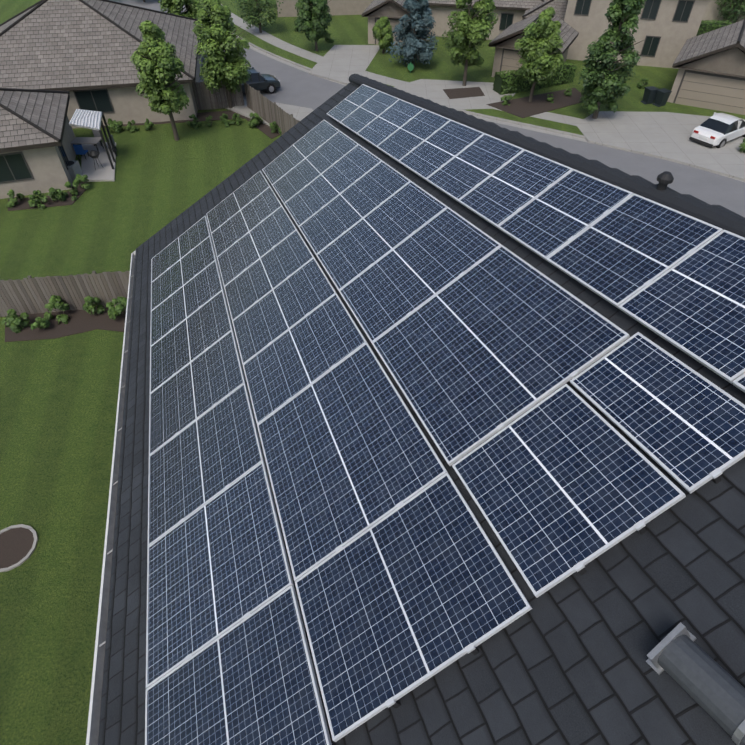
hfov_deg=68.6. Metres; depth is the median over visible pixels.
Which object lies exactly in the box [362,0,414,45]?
garage
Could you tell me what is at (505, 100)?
shrub
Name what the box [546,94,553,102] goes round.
shrub
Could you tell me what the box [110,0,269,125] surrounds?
sidewalk
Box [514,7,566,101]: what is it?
tree
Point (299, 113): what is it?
driveway
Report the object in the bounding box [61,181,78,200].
shrub
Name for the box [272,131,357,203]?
solar panel
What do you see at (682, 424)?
solar panel
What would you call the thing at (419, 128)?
solar panel
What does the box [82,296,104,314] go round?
shrub
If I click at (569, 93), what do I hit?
shrub
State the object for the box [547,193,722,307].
solar panel
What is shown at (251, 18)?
tree
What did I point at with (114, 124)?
shrub
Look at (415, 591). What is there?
solar panel
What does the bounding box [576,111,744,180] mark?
driveway
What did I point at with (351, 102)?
solar panel
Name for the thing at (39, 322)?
shrub
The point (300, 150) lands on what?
solar panel
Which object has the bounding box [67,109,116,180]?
pergola
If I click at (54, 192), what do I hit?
shrub
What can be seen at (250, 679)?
solar panel
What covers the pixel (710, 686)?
vent pipe
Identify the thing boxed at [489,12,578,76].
garage
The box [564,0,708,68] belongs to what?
house
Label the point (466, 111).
kerb
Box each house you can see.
[0,0,200,128]
[276,0,372,16]
[427,0,543,39]
[522,0,567,20]
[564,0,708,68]
[702,0,744,22]
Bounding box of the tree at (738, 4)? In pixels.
[715,0,744,22]
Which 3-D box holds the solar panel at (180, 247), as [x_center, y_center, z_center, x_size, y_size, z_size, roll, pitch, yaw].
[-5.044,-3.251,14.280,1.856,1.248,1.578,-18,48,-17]
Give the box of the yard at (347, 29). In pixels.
[219,0,744,119]
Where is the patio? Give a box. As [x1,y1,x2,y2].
[81,142,115,181]
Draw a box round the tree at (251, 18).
[230,0,282,32]
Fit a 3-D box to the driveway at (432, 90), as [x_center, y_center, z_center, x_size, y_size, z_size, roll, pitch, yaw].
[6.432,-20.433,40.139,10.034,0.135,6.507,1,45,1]
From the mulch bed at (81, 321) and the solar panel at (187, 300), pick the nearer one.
the solar panel at (187, 300)
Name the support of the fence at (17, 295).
on the ground at (58, 403)
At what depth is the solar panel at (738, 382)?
4.29 m
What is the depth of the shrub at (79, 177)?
29.51 m
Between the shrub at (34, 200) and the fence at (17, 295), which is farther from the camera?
the shrub at (34, 200)
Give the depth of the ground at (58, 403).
18.32 m
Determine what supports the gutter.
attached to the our
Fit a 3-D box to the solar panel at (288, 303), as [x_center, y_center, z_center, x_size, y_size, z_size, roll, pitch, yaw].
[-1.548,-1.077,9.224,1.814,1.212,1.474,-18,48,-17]
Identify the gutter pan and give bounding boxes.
[236,38,744,181]
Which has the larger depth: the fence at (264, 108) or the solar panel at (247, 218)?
the fence at (264, 108)
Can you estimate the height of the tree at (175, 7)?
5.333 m
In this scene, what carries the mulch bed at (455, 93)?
on the ground at (58, 403)
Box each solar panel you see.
[145,585,331,744]
[146,461,293,688]
[148,383,264,546]
[149,330,245,455]
[150,260,223,346]
[150,290,232,392]
[151,216,210,282]
[151,236,216,310]
[206,171,269,232]
[211,187,281,256]
[217,206,296,285]
[224,229,314,320]
[232,258,335,364]
[243,293,366,424]
[257,343,447,580]
[262,120,339,184]
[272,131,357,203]
[284,144,381,226]
[295,473,531,741]
[299,161,410,254]
[316,181,447,290]
[326,84,378,123]
[339,207,500,342]
[340,91,398,133]
[357,99,423,147]
[372,245,629,465]
[377,109,450,161]
[399,120,484,180]
[426,133,524,201]
[452,384,685,597]
[458,149,572,227]
[498,169,633,260]
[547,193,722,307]
[570,332,744,493]
[618,230,744,383]
[732,373,744,392]
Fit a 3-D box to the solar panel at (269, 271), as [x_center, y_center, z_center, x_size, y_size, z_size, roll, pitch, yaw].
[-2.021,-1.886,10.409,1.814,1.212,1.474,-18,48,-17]
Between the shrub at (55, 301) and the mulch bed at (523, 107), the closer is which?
the shrub at (55, 301)
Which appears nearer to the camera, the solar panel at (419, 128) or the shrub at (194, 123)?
the solar panel at (419, 128)
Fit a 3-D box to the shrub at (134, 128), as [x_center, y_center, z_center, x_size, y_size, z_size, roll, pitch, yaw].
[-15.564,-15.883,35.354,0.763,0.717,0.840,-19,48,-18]
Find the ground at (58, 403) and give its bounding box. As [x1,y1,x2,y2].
[0,0,281,744]
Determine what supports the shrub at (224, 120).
on the ground at (58, 403)
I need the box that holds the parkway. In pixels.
[194,0,582,134]
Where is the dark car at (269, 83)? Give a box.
[224,67,280,97]
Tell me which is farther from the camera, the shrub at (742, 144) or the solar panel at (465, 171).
the shrub at (742, 144)
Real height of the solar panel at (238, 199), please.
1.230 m
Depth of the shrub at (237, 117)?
36.09 m
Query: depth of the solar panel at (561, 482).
4.56 m
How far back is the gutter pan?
36.52 m
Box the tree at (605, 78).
[577,0,646,118]
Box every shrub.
[1,309,29,333]
[5,189,24,207]
[27,190,46,209]
[30,317,49,329]
[44,295,69,323]
[47,187,65,201]
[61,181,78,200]
[73,174,90,189]
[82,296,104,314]
[105,118,123,132]
[106,296,126,319]
[126,120,138,132]
[144,118,153,130]
[186,114,201,129]
[206,115,212,126]
[219,113,231,127]
[232,113,241,125]
[248,113,262,127]
[269,121,281,133]
[323,31,333,42]
[500,95,511,105]
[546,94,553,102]
[564,87,571,96]
[637,78,647,88]
[739,138,744,152]
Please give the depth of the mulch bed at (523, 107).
38.64 m
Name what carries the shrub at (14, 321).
on the ground at (58, 403)
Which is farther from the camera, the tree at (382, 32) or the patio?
the tree at (382, 32)
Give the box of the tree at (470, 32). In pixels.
[442,0,498,85]
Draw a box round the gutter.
[86,250,135,744]
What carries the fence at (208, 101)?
on the ground at (58, 403)
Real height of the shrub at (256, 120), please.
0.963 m
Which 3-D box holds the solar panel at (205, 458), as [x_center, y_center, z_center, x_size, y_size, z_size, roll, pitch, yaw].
[-2.430,1.221,7.726,1.692,1.281,1.936,-13,47,-13]
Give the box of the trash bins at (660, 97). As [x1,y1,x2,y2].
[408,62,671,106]
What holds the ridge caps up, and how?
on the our
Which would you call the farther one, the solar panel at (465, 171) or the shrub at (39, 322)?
the shrub at (39, 322)
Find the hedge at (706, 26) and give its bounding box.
[696,19,735,35]
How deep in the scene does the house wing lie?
28.66 m
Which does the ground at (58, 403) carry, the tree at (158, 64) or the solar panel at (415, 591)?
the tree at (158, 64)
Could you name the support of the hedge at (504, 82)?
on the ground at (58, 403)
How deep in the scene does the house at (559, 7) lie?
46.21 m
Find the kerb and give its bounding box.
[236,35,584,138]
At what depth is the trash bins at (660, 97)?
38.22 m
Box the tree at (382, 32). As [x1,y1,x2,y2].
[372,17,393,52]
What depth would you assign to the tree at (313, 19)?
45.30 m
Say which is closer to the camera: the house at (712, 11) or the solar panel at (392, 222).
the solar panel at (392, 222)
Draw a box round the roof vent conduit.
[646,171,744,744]
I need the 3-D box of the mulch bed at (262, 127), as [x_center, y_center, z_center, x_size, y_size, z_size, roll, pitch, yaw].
[-12.103,-16.675,36.456,12.463,0.030,4.998,1,45,1]
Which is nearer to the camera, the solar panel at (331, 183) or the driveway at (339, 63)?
the solar panel at (331, 183)
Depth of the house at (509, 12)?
48.97 m
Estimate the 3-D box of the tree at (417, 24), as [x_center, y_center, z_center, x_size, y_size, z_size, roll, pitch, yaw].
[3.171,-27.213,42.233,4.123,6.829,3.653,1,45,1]
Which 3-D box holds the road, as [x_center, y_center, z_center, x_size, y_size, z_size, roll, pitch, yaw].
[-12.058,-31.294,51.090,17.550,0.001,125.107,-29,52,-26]
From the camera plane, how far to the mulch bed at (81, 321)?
21.58 m
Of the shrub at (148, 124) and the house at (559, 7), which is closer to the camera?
the shrub at (148, 124)
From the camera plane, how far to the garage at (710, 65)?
37.07 m
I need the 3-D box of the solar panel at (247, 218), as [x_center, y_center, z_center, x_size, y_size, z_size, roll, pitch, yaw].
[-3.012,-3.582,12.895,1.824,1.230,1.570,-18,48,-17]
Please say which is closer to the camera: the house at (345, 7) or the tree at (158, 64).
the tree at (158, 64)
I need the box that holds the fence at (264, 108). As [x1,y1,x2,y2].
[244,82,299,134]
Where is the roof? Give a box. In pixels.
[98,82,744,744]
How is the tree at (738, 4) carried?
on the ground at (58, 403)
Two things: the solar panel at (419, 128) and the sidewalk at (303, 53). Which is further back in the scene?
the sidewalk at (303, 53)
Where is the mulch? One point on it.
(23, 204)
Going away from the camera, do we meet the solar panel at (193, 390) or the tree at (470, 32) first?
the solar panel at (193, 390)
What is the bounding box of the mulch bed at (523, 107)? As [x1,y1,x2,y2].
[486,88,588,117]
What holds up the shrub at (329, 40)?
on the ground at (58, 403)
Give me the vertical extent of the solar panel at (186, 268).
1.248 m
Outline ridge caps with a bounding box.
[349,74,744,237]
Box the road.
[118,0,744,216]
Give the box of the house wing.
[0,88,76,198]
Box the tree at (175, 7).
[157,0,202,18]
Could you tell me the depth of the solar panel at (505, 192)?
7.67 m
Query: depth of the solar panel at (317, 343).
7.93 m
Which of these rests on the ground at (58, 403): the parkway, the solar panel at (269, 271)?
the parkway
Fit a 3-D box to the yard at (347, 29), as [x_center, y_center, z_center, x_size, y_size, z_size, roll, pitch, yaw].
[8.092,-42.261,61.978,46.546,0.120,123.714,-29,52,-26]
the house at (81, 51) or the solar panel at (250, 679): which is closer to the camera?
the solar panel at (250, 679)
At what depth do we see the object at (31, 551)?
15.01 m
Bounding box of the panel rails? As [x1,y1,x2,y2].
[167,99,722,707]
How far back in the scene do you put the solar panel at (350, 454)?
6.15 m
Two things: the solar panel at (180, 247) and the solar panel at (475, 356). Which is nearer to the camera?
the solar panel at (475, 356)
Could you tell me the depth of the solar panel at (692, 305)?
4.94 m
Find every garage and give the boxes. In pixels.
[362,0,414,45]
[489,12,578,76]
[667,19,744,114]
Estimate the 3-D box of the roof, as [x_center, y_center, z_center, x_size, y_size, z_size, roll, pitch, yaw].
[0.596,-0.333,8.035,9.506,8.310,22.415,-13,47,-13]
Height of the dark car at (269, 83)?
1.589 m
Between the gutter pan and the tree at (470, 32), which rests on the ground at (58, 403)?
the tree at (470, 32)
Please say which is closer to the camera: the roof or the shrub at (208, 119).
the roof
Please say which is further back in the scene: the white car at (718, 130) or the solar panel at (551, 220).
the white car at (718, 130)
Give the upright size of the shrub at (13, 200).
0.995 m
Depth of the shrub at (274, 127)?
34.83 m
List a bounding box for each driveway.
[273,102,313,120]
[309,45,378,84]
[394,79,514,110]
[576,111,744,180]
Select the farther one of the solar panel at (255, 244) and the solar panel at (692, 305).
the solar panel at (255, 244)
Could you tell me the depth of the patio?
31.68 m
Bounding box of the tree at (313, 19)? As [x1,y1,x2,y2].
[294,0,331,51]
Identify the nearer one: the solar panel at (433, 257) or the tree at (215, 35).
the solar panel at (433, 257)
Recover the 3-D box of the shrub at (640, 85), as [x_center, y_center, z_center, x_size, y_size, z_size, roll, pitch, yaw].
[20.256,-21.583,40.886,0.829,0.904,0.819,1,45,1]
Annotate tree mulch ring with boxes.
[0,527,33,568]
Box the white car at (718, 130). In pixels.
[689,112,744,147]
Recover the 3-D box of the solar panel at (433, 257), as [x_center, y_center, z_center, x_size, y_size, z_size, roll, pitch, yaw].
[0.580,-1.452,7.801,2.024,1.346,1.612,-18,48,-17]
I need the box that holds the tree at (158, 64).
[130,20,189,140]
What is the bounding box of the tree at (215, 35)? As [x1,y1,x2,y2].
[192,0,250,107]
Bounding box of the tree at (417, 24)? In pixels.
[386,0,438,66]
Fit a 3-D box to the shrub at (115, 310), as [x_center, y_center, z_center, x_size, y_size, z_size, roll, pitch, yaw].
[-9.987,-2.590,21.712,1.233,0.972,0.905,-32,53,-28]
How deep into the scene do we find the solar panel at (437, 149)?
9.65 m
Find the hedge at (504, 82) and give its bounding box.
[492,61,576,94]
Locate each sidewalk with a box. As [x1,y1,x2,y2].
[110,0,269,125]
[220,3,582,125]
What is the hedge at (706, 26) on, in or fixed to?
on the ground at (58, 403)
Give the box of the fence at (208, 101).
[192,81,243,109]
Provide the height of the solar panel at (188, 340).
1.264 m
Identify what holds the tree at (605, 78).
on the ground at (58, 403)
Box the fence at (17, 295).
[0,271,129,316]
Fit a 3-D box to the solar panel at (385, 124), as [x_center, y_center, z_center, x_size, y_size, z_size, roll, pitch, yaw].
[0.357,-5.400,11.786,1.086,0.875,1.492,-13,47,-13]

